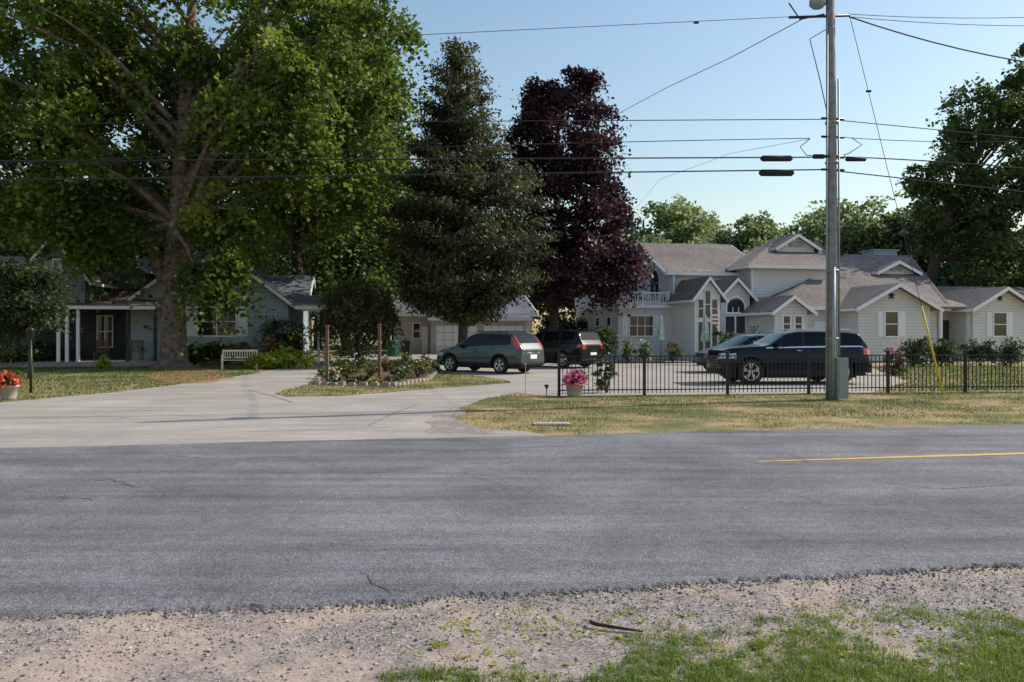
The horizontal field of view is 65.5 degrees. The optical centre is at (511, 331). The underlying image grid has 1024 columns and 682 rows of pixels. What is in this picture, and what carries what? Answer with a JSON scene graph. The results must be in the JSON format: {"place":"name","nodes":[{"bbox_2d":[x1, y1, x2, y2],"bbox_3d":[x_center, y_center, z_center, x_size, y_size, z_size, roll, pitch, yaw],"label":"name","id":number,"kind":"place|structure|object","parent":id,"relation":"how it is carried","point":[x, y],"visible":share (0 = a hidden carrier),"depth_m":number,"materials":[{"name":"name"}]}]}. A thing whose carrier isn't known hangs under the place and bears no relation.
{"place":"outdoors","nodes":[
{"label":"outdoors","id":0,"kind":"place"},
{"bbox_2d":[295,305,328,310],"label":"beam","id":1,"kind":"structure","parent":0,"point":[307,307],"depth_m":41.79,"materials":[{"name":"white wood"}]},
{"bbox_2d":[0,353,905,447],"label":"driveway","id":2,"kind":"structure","parent":0,"point":[235,409],"depth_m":17.98,"materials":[{"name":"grey concrete"}]},
{"bbox_2d":[79,390,417,432],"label":"driveway cracks","id":3,"kind":"object","parent":2,"relation":"on","point":[290,430],"visible":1,"depth_m":15.55,"materials":[{"name":"grey concrete"}]},
{"bbox_2d":[333,339,375,357],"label":"foundation shrub","id":4,"kind":"object","parent":2,"relation":"on","point":[346,349],"visible":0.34,"depth_m":51.59,"materials":[{"name":"green plant"}]},
{"bbox_2d":[386,340,397,355],"bbox_3d":[-8.144,1.140,54.030,0.680,1.120,0.780,0,0,0],"label":"wheelie bin","id":5,"kind":"object","parent":2,"relation":"on","point":[393,353],"visible":0.72,"depth_m":53.73,"materials":[{"name":"plastic"}]},
{"bbox_2d":[274,361,510,395],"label":"grass island","id":6,"kind":"structure","parent":2,"relation":"on","point":[355,388],"depth_m":23.91,"materials":[{"name":"green plant"}]},
{"bbox_2d":[311,351,437,385],"bbox_3d":[-5.198,1.236,31.446,4.679,0.953,14.521,0,0,-11],"label":"flower bed","id":7,"kind":"object","parent":6,"relation":"on","point":[402,371],"visible":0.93,"depth_m":28.33,"materials":[{"name":"plant"}]},
{"bbox_2d":[325,325,334,381],"bbox_3d":[-5.842,0.746,25.605,0.316,1.908,0.120,0,0,0],"label":"garden post","id":8,"kind":"object","parent":7,"relation":"on","point":[327,327],"visible":0.91,"depth_m":25.56,"materials":[{"name":"brown wood"}]},
{"bbox_2d":[377,324,385,376],"bbox_3d":[-4.216,0.724,25.925,0.316,1.952,0.120,0,0,0],"label":"garden post","id":9,"kind":"object","parent":7,"relation":"on","point":[379,350],"visible":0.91,"depth_m":25.88,"materials":[{"name":"brown wood"}]},
{"bbox_2d":[431,361,441,369],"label":"garden shrub","id":10,"kind":"object","parent":6,"relation":"on","point":[433,365],"visible":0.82,"depth_m":34.81,"materials":[{"name":"green plant"}]},
{"bbox_2d":[401,340,411,355],"bbox_3d":[-7.303,1.140,55.030,0.680,1.120,0.780,0,0,0],"label":"wheelie bin","id":11,"kind":"object","parent":2,"relation":"on","point":[407,344],"visible":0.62,"depth_m":54.71,"materials":[{"name":"black plastic"}]},
{"bbox_2d":[425,408,495,433],"bbox_3d":[-1.224,1.688,15.339,1.137,0.001,4.686,0,0,-10],"label":"gravel edge","id":12,"kind":"object","parent":2,"relation":"on","point":[443,422],"visible":1,"depth_m":14.47,"materials":[{"name":"grey gravel"}]},
{"bbox_2d":[437,331,543,373],"bbox_3d":[-0.978,0.831,33.303,4.640,1.723,2.180,0,0,37],"label":"compact crossover","id":13,"kind":"object","parent":2,"relation":"on","point":[500,352],"visible":0.99,"depth_m":32.24,"materials":[{"name":"paint"}]},
{"bbox_2d":[530,311,586,334],"bbox_3d":[3.448,0.142,56.161,4.373,3.180,3.479,0,0,-36],"label":"arborvitae hedge","id":14,"kind":"object","parent":2,"relation":"on","point":[567,324],"visible":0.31,"depth_m":55.50,"materials":[{"name":"plant"}]},
{"bbox_2d":[535,329,603,367],"bbox_3d":[1.953,0.790,38.303,4.870,1.803,2.280,0,0,42],"label":"black suv","id":15,"kind":"object","parent":2,"relation":"on","point":[570,342],"visible":0.63,"depth_m":36.81,"materials":[{"name":"paint"}]},
{"bbox_2d":[591,348,617,392],"bbox_3d":[2.598,1.088,22.044,0.789,1.276,0.466,0,0,-9],"label":"climbing rose bush","id":16,"kind":"object","parent":2,"relation":"on","point":[607,376],"visible":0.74,"depth_m":22.00,"materials":[{"name":"green plant"}]},
{"bbox_2d":[593,324,622,361],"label":"lilac shrub","id":17,"kind":"object","parent":2,"relation":"on","point":[606,334],"visible":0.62,"depth_m":41.59,"materials":[{"name":"green plant"}]},
{"bbox_2d":[619,339,639,361],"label":"garden shrub","id":18,"kind":"object","parent":2,"relation":"on","point":[627,349],"visible":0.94,"depth_m":44.01,"materials":[{"name":"green plant"}]},
{"bbox_2d":[656,315,664,361],"bbox_3d":[8.036,0.392,43.000,0.500,2.616,0.500,0,0,0],"label":"patio umbrella","id":19,"kind":"object","parent":2,"relation":"on","point":[660,337],"visible":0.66,"depth_m":42.88,"materials":[{"name":"teal fabric"}]},
{"bbox_2d":[665,341,685,361],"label":"garden shrub","id":20,"kind":"object","parent":2,"relation":"on","point":[678,350],"visible":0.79,"depth_m":42.94,"materials":[{"name":"green plant"}]},
{"bbox_2d":[700,315,709,348],"bbox_3d":[9.947,0.413,41.000,0.500,2.574,0.500,0,0,0],"label":"patio umbrella","id":21,"kind":"object","parent":2,"relation":"on","point":[705,337],"visible":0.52,"depth_m":40.88,"materials":[{"name":"teal fabric"}]},
{"bbox_2d":[709,329,740,342],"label":"garden shrub","id":22,"kind":"object","parent":2,"relation":"on","point":[725,336],"visible":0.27,"depth_m":40.28,"materials":[{"name":"green plant"}]},
{"bbox_2d":[692,334,767,368],"bbox_3d":[9.895,0.893,33.499,4.390,1.598,2.160,0,0,-10],"label":"grey hatchback","id":23,"kind":"object","parent":2,"relation":"on","point":[743,339],"visible":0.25,"depth_m":32.99,"materials":[{"name":"paint"}]},
{"bbox_2d":[749,325,761,333],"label":"rhododendron shrub","id":24,"kind":"object","parent":2,"relation":"on","point":[760,330],"visible":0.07,"depth_m":39.51,"materials":[{"name":"green plant"}]},
{"bbox_2d":[706,329,870,384],"bbox_3d":[9.062,0.800,26.350,4.990,1.783,2.330,0,0,-3],"label":"dark suv","id":25,"kind":"object","parent":2,"relation":"on","point":[795,341],"visible":0.76,"depth_m":25.46,"materials":[{"name":"blue paint"}]},
{"bbox_2d":[0,424,1023,617],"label":"road","id":26,"kind":"structure","parent":0,"point":[312,523],"depth_m":7.31,"materials":[{"name":"grey asphalt"}]},
{"bbox_2d":[10,445,1012,593],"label":"road cracks","id":27,"kind":"object","parent":26,"relation":"on","point":[480,474],"visible":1,"depth_m":8.66,"materials":[{"name":"black asphalt"}]},
{"bbox_2d":[758,452,1023,461],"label":"road marking","id":28,"kind":"object","parent":26,"relation":"on","point":[910,456],"visible":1,"depth_m":10.67,"materials":[{"name":"paint"}]},
{"bbox_2d":[0,566,1023,681],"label":"gravel shoulder","id":29,"kind":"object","parent":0,"point":[197,665],"visible":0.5,"depth_m":4.47},
{"bbox_2d":[0,563,1023,681],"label":"gravel stones","id":30,"kind":"object","parent":29,"relation":"on","point":[264,609],"visible":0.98,"depth_m":4.77,"materials":[{"name":"grey gravel"}]},
{"bbox_2d":[589,619,642,631],"bbox_3d":[0.583,1.671,4.518,0.321,0.032,0.047,0,0,24],"label":"fallen stick","id":31,"kind":"object","parent":29,"relation":"on","point":[594,623],"visible":1,"depth_m":4.51,"materials":[{"name":"brown wood"}]},
{"bbox_2d":[387,609,1022,681],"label":"roadside weeds","id":32,"kind":"object","parent":29,"relation":"on","point":[612,638],"visible":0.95,"depth_m":4.29,"materials":[{"name":"green plant"}]},
{"bbox_2d":[0,332,1023,434],"bbox_3d":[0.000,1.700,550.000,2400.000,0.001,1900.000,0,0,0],"label":"ground","id":33,"kind":"structure","parent":0,"point":[697,425],"depth_m":16.94,"materials":[{"name":"green plant"}]},
{"bbox_2d":[0,370,25,399],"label":"geranium planter","id":34,"kind":"object","parent":33,"relation":"on","point":[8,387],"visible":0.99,"depth_m":19.82,"materials":[{"name":"stone"}]},
{"bbox_2d":[0,339,48,364],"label":"foundation shrub","id":35,"kind":"object","parent":33,"relation":"on","point":[16,355],"visible":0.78,"depth_m":37.66,"materials":[{"name":"green plant"}]},
{"bbox_2d":[26,327,34,392],"bbox_3d":[-13.329,0.785,22.064,0.240,1.830,0.228,0,0,0],"label":"garden lamp post","id":36,"kind":"object","parent":33,"relation":"on","point":[30,333],"visible":0.97,"depth_m":22.04,"materials":[{"name":"black metal"}]},
{"bbox_2d":[0,253,82,378],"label":"crabapple tree","id":37,"kind":"object","parent":33,"relation":"on","point":[16,282],"visible":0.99,"depth_m":28.67,"materials":[{"name":"green plant"}]},
{"bbox_2d":[26,338,75,360],"bbox_3d":[-23.166,1.036,39.914,2.727,1.399,2.053,0,0,39],"label":"foundation shrub","id":38,"kind":"object","parent":33,"relation":"on","point":[50,349],"visible":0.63,"depth_m":39.84,"materials":[{"name":"green plant"}]},
{"bbox_2d":[0,359,157,367],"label":"porch floor","id":39,"kind":"structure","parent":33,"relation":"on","point":[92,362],"depth_m":38.16,"materials":[{"name":"grey concrete"}]},
{"bbox_2d":[94,340,108,360],"bbox_3d":[-20.621,0.940,40.016,0.570,1.020,0.530,0,0,-11],"label":"porch chair","id":40,"kind":"object","parent":39,"relation":"on","point":[105,351],"visible":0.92,"depth_m":40.22,"materials":[{"name":"brown wood"}]},
{"bbox_2d":[130,340,142,359],"bbox_3d":[-19.029,0.940,40.325,0.570,1.020,0.530,0,0,-11],"label":"porch chair","id":41,"kind":"object","parent":39,"relation":"on","point":[132,346],"visible":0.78,"depth_m":40.51,"materials":[{"name":"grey wood"}]},
{"bbox_2d":[95,354,111,368],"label":"hosta clump","id":42,"kind":"object","parent":33,"relation":"on","point":[105,361],"visible":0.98,"depth_m":35.97,"materials":[{"name":"green plant"}]},
{"bbox_2d":[0,363,259,401],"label":"lawn grass","id":43,"kind":"structure","parent":33,"relation":"on","point":[49,379],"depth_m":29.52,"materials":[{"name":"green plant"}]},
{"bbox_2d":[0,244,310,363],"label":"walls","id":44,"kind":"structure","parent":33,"relation":"on","point":[280,306],"depth_m":41.61,"materials":[{"name":"grey plastic"}]},
{"bbox_2d":[45,258,236,347],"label":"window frames","id":45,"kind":"structure","parent":44,"relation":"attached to","point":[105,331],"depth_m":41.65,"materials":[{"name":"white wood"}]},
{"bbox_2d":[47,260,235,346],"bbox_3d":[-19.031,-1.334,41.392,8.665,4.269,2.555,0,0,-24],"label":"window glass","id":46,"kind":"object","parent":45,"relation":"in","point":[220,331],"visible":0.57,"depth_m":41.73,"materials":[{"name":"black glass"}]},
{"bbox_2d":[8,238,315,308],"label":"trim","id":47,"kind":"structure","parent":44,"relation":"attached to","point":[154,281],"depth_m":40.56,"materials":[{"name":"white paint"}]},
{"bbox_2d":[0,240,330,307],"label":"roof","id":48,"kind":"structure","parent":44,"relation":"on","point":[297,288],"depth_m":43.22,"materials":[{"name":"grey"}]},
{"bbox_2d":[186,307,247,335],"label":"shutters","id":49,"kind":"object","parent":44,"relation":"attached to","point":[191,328],"visible":0.65,"depth_m":41.97,"materials":[{"name":"white paint"}]},
{"bbox_2d":[141,365,233,383],"bbox_3d":[-13.391,1.686,32.651,3.319,0.001,15.445,0,0,-23],"label":"pine straw bed","id":50,"kind":"object","parent":33,"relation":"on","point":[183,378],"visible":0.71,"depth_m":29.87,"materials":[{"name":"brown plant"}]},
{"bbox_2d":[56,308,325,363],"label":"porch posts","id":51,"kind":"object","parent":33,"relation":"on","point":[58,347],"visible":0.62,"depth_m":38.28,"materials":[{"name":"white wood"}]},
{"bbox_2d":[187,342,214,363],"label":"shrub","id":52,"kind":"object","parent":33,"relation":"on","point":[192,356],"visible":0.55,"depth_m":40.93,"materials":[{"name":"green plant"}]},
{"bbox_2d":[0,0,447,367],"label":"maple tree","id":53,"kind":"object","parent":33,"relation":"on","point":[269,81],"visible":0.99,"depth_m":36.58,"materials":[{"name":"green plant"}]},
{"bbox_2d":[199,338,253,364],"bbox_3d":[-14.866,1.006,41.474,2.972,1.462,1.742,0,0,0],"label":"shrub","id":54,"kind":"object","parent":33,"relation":"on","point":[218,349],"visible":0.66,"depth_m":41.28,"materials":[{"name":"green plant"}]},
{"bbox_2d":[221,350,257,369],"bbox_3d":[-12.219,1.260,35.744,1.540,0.880,0.530,0,0,-14],"label":"garden bench","id":55,"kind":"object","parent":33,"relation":"on","point":[223,357],"visible":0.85,"depth_m":35.88,"materials":[{"name":"beige paint"}]},
{"bbox_2d":[243,352,283,369],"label":"daylily clump","id":56,"kind":"object","parent":33,"relation":"on","point":[265,360],"visible":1,"depth_m":35.67,"materials":[{"name":"green plant"}]},
{"bbox_2d":[246,336,292,364],"bbox_3d":[-11.907,0.988,39.439,2.600,1.553,1.646,0,0,0],"label":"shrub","id":57,"kind":"object","parent":33,"relation":"on","point":[272,347],"visible":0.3,"depth_m":39.35,"materials":[{"name":"green plant"}]},
{"bbox_2d":[254,315,311,350],"bbox_3d":[-12.064,0.435,41.885,3.127,2.612,2.569,0,0,-42],"label":"boxwood shrub","id":58,"kind":"object","parent":33,"relation":"on","point":[274,328],"visible":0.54,"depth_m":41.58,"materials":[{"name":"green plant"}]},
{"bbox_2d":[267,345,309,368],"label":"daylily clump","id":59,"kind":"object","parent":33,"relation":"on","point":[284,354],"visible":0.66,"depth_m":36.73,"materials":[{"name":"green plant"}]},
{"bbox_2d":[284,328,310,353],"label":"shrub","id":60,"kind":"object","parent":33,"relation":"on","point":[297,342],"visible":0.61,"depth_m":40.75,"materials":[{"name":"green plant"}]},
{"bbox_2d":[289,354,316,368],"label":"daylily clump","id":61,"kind":"object","parent":33,"relation":"on","point":[305,361],"visible":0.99,"depth_m":35.70,"materials":[{"name":"green plant"}]},
{"bbox_2d":[212,0,429,282],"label":"silver maple tree","id":62,"kind":"object","parent":33,"relation":"on","point":[296,249],"visible":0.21,"depth_m":48.77,"materials":[{"name":"green plant"}]},
{"bbox_2d":[238,181,439,355],"bbox_3d":[-12.023,-5.077,58.888,14.724,14.263,17.476,0,0,-45],"label":"ash tree","id":63,"kind":"object","parent":33,"relation":"on","point":[359,265],"visible":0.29,"depth_m":54.32,"materials":[{"name":"green plant"}]},
{"bbox_2d":[307,275,406,363],"bbox_3d":[-7.849,1.061,42.586,5.261,7.948,5.958,0,0,24],"label":"weeping mulberry","id":64,"kind":"object","parent":33,"relation":"on","point":[369,312],"visible":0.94,"depth_m":41.42,"materials":[{"name":"green plant"}]},
{"bbox_2d":[348,35,571,343],"bbox_3d":[-2.517,-6.795,42.050,11.448,16.999,10.382,0,0,0],"label":"spruce tree","id":65,"kind":"object","parent":33,"relation":"on","point":[466,276],"visible":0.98,"depth_m":40.48,"materials":[{"name":"green plant"}]},
{"bbox_2d":[394,316,531,353],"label":"walls","id":66,"kind":"structure","parent":33,"relation":"on","point":[416,344],"depth_m":60.70,"materials":[{"name":"beige paint"}]},
{"bbox_2d":[412,323,420,338],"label":"window frames","id":67,"kind":"structure","parent":66,"relation":"attached to","point":[412,330],"depth_m":60.65,"materials":[{"name":"white wood"}]},
{"bbox_2d":[413,324,419,337],"bbox_3d":[-5.303,-0.978,61.700,4.870,2.957,0.314,0,0,-24],"label":"window glass","id":68,"kind":"object","parent":67,"relation":"in","point":[416,330],"visible":0.5,"depth_m":60.71,"materials":[{"name":"black glass"}]},
{"bbox_2d":[422,326,427,353],"bbox_3d":[-6.649,0.650,60.798,0.448,2.100,0.100,0,0,-11],"label":"side door","id":69,"kind":"structure","parent":66,"relation":"attached to","point":[424,339],"depth_m":60.75,"materials":[{"name":"white paint"}]},
{"bbox_2d":[389,295,537,317],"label":"roof","id":70,"kind":"structure","parent":66,"relation":"on","point":[512,312],"depth_m":62.44,"materials":[{"name":"grey"}]},
{"bbox_2d":[391,295,538,320],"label":"trim","id":71,"kind":"structure","parent":70,"relation":"attached to","point":[512,319],"depth_m":60.63,"materials":[{"name":"white paint"}]},
{"bbox_2d":[436,326,522,353],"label":"garage doors","id":72,"kind":"structure","parent":66,"relation":"attached to","point":[446,336],"depth_m":60.18,"materials":[{"name":"white paint"}]},
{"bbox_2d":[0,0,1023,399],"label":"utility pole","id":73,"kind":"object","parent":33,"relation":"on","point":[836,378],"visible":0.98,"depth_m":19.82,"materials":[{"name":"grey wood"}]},
{"bbox_2d":[0,172,1023,348],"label":"distant trees","id":74,"kind":"object","parent":33,"relation":"on","point":[678,222],"visible":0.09,"depth_m":85.83,"materials":[{"name":"green plant"}]},
{"bbox_2d":[524,363,525,409],"bbox_3d":[0.256,1.160,15.594,0.040,1.080,0.035,0,0,0],"label":"marker rod","id":75,"kind":"object","parent":33,"relation":"on","point":[525,385],"visible":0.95,"depth_m":15.59,"materials":[{"name":"metal"}]},
{"bbox_2d":[533,422,570,425],"bbox_3d":[0.725,1.679,14.504,0.660,0.042,0.340,0,0,0],"label":"utility cover","id":76,"kind":"object","parent":33,"relation":"on","point":[551,423],"visible":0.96,"depth_m":14.37,"materials":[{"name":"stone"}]},
{"bbox_2d":[561,368,588,396],"bbox_3d":[1.671,1.329,20.822,0.691,0.741,0.896,0,0,23],"label":"petunia planter","id":77,"kind":"object","parent":33,"relation":"on","point":[573,384],"visible":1,"depth_m":20.64,"materials":[{"name":"stone"}]},
{"bbox_2d":[499,64,664,329],"bbox_3d":[3.321,-7.139,47.651,10.641,17.878,9.952,0,0,-28],"label":"purple norway maple","id":78,"kind":"object","parent":33,"relation":"on","point":[595,256],"visible":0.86,"depth_m":46.22,"materials":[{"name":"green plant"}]},
{"bbox_2d":[634,339,653,361],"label":"garden shrub","id":79,"kind":"object","parent":33,"relation":"on","point":[647,345],"visible":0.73,"depth_m":43.79,"materials":[{"name":"green plant"}]},
{"bbox_2d":[450,390,1023,434],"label":"lawn grass","id":80,"kind":"structure","parent":33,"relation":"on","point":[671,399],"depth_m":17.46,"materials":[{"name":"green plant"}]},
{"bbox_2d":[557,350,1023,395],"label":"iron fence","id":81,"kind":"object","parent":33,"relation":"on","point":[809,361],"visible":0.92,"depth_m":21.68,"materials":[{"name":"black metal"}]},
{"bbox_2d":[576,238,1023,360],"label":"walls","id":82,"kind":"structure","parent":33,"relation":"on","point":[680,320],"depth_m":47.52,"materials":[{"name":"white plastic"}]},
{"bbox_2d":[672,268,752,293],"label":"downspouts","id":83,"kind":"object","parent":82,"relation":"attached to","point":[673,284],"visible":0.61,"depth_m":49.42,"materials":[{"name":"white paint"}]},
{"bbox_2d":[710,309,717,326],"bbox_3d":[10.642,-0.700,41.668,0.262,1.016,0.730,0,0,45],"label":"house flag","id":84,"kind":"object","parent":82,"relation":"attached to","point":[714,318],"visible":1,"depth_m":41.61,"materials":[{"name":"red fabric"}]},
{"bbox_2d":[584,268,1007,351],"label":"window frames","id":85,"kind":"structure","parent":82,"relation":"attached to","point":[729,299],"depth_m":47.28,"materials":[{"name":"white wood"}]},
{"bbox_2d":[585,271,1005,350],"bbox_3d":[15.905,-1.325,48.674,25.649,5.450,8.961,0,0,24],"label":"window glass","id":86,"kind":"object","parent":85,"relation":"in","point":[891,321],"visible":0.56,"depth_m":47.36,"materials":[{"name":"grey glass"}]},
{"bbox_2d":[572,234,1023,315],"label":"trim","id":87,"kind":"structure","parent":82,"relation":"attached to","point":[812,309],"depth_m":47.26,"materials":[{"name":"white paint"}]},
{"bbox_2d":[575,291,668,307],"bbox_3d":[7.166,-2.090,53.838,3.417,0.860,9.682,0,0,-11],"label":"balcony railing","id":88,"kind":"object","parent":87,"relation":"on","point":[585,299],"visible":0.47,"depth_m":49.34,"materials":[{"name":"white paint"}]},
{"bbox_2d":[622,311,1012,336],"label":"shutters","id":89,"kind":"object","parent":82,"relation":"attached to","point":[880,323],"visible":0.91,"depth_m":47.22,"materials":[{"name":"white paint"}]},
{"bbox_2d":[814,321,825,328],"bbox_3d":[18.695,0.550,46.379,2.439,2.300,0.080,0,0,-11],"label":"garage door","id":90,"kind":"structure","parent":82,"relation":"attached to","point":[819,324],"depth_m":46.20,"materials":[{"name":"white paint"}]},
{"bbox_2d":[637,234,1023,314],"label":"roof","id":91,"kind":"structure","parent":82,"relation":"on","point":[861,284],"depth_m":50.18,"materials":[{"name":"grey"}]},
{"bbox_2d":[746,241,949,304],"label":"roof caps","id":92,"kind":"object","parent":91,"relation":"on","point":[844,255],"visible":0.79,"depth_m":50.53,"materials":[{"name":"grey"}]},
{"bbox_2d":[862,251,896,254],"bbox_3d":[26.257,-4.753,56.957,1.779,1.905,1.400,0,0,-11],"label":"chimney","id":93,"kind":"object","parent":91,"relation":"on","point":[880,253],"visible":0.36,"depth_m":56.31,"materials":[{"name":"grey metal"}]},
{"bbox_2d":[860,249,898,252],"bbox_3d":[26.257,-5.752,56.957,1.979,0.094,1.600,0,0,-11],"label":"chimney cap","id":94,"kind":"object","parent":93,"relation":"on","point":[880,250],"visible":0.64,"depth_m":56.22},
{"bbox_2d":[943,320,948,354],"bbox_3d":[26.579,0.450,48.936,0.549,2.300,0.070,0,0,-11],"label":"front door","id":95,"kind":"structure","parent":82,"relation":"attached to","point":[946,330],"depth_m":48.92,"materials":[{"name":"grey wood"}]},
{"bbox_2d":[880,343,909,375],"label":"geranium shrub","id":96,"kind":"object","parent":33,"relation":"on","point":[897,359],"visible":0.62,"depth_m":30.84,"materials":[{"name":"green plant"}]},
{"bbox_2d":[896,335,935,366],"bbox_3d":[19.670,0.945,38.816,1.994,1.574,2.242,0,0,29],"label":"yew shrub","id":97,"kind":"object","parent":33,"relation":"on","point":[920,347],"visible":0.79,"depth_m":38.45,"materials":[{"name":"green plant"}]},
{"bbox_2d":[923,338,962,365],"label":"yew shrub","id":98,"kind":"object","parent":33,"relation":"on","point":[945,347],"visible":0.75,"depth_m":38.99,"materials":[{"name":"green plant"}]},
{"bbox_2d":[883,42,1023,286],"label":"oak tree","id":99,"kind":"object","parent":33,"relation":"on","point":[958,218],"visible":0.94,"depth_m":58.65,"materials":[{"name":"green plant"}]},
{"bbox_2d":[939,311,968,359],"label":"porch posts","id":100,"kind":"object","parent":33,"relation":"on","point":[941,325],"visible":0.61,"depth_m":47.07,"materials":[{"name":"white paint"}]},
{"bbox_2d":[959,337,1003,365],"bbox_3d":[23.198,1.000,39.515,1.404,1.478,2.197,0,0,-36],"label":"yew shrub","id":101,"kind":"object","parent":33,"relation":"on","point":[981,349],"visible":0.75,"depth_m":39.30,"materials":[{"name":"green plant"}]},
{"bbox_2d":[995,335,1023,365],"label":"yew shrub","id":102,"kind":"object","parent":33,"relation":"on","point":[1010,349],"visible":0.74,"depth_m":39.13,"materials":[{"name":"green plant"}]},
{"bbox_2d":[0,0,1023,331],"label":"sky","id":103,"kind":"structure","parent":0,"point":[777,77],"materials":[{"name":"blue"}]},
{"bbox_2d":[363,557,1023,681],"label":"roadside grass","id":104,"kind":"structure","parent":0,"point":[737,673],"depth_m":4.10,"materials":[{"name":"green plant"}]},
{"bbox_2d":[872,365,1023,391],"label":"lawn grass","id":105,"kind":"structure","parent":0,"point":[955,374],"depth_m":29.05,"materials":[{"name":"green plant"}]}
]}

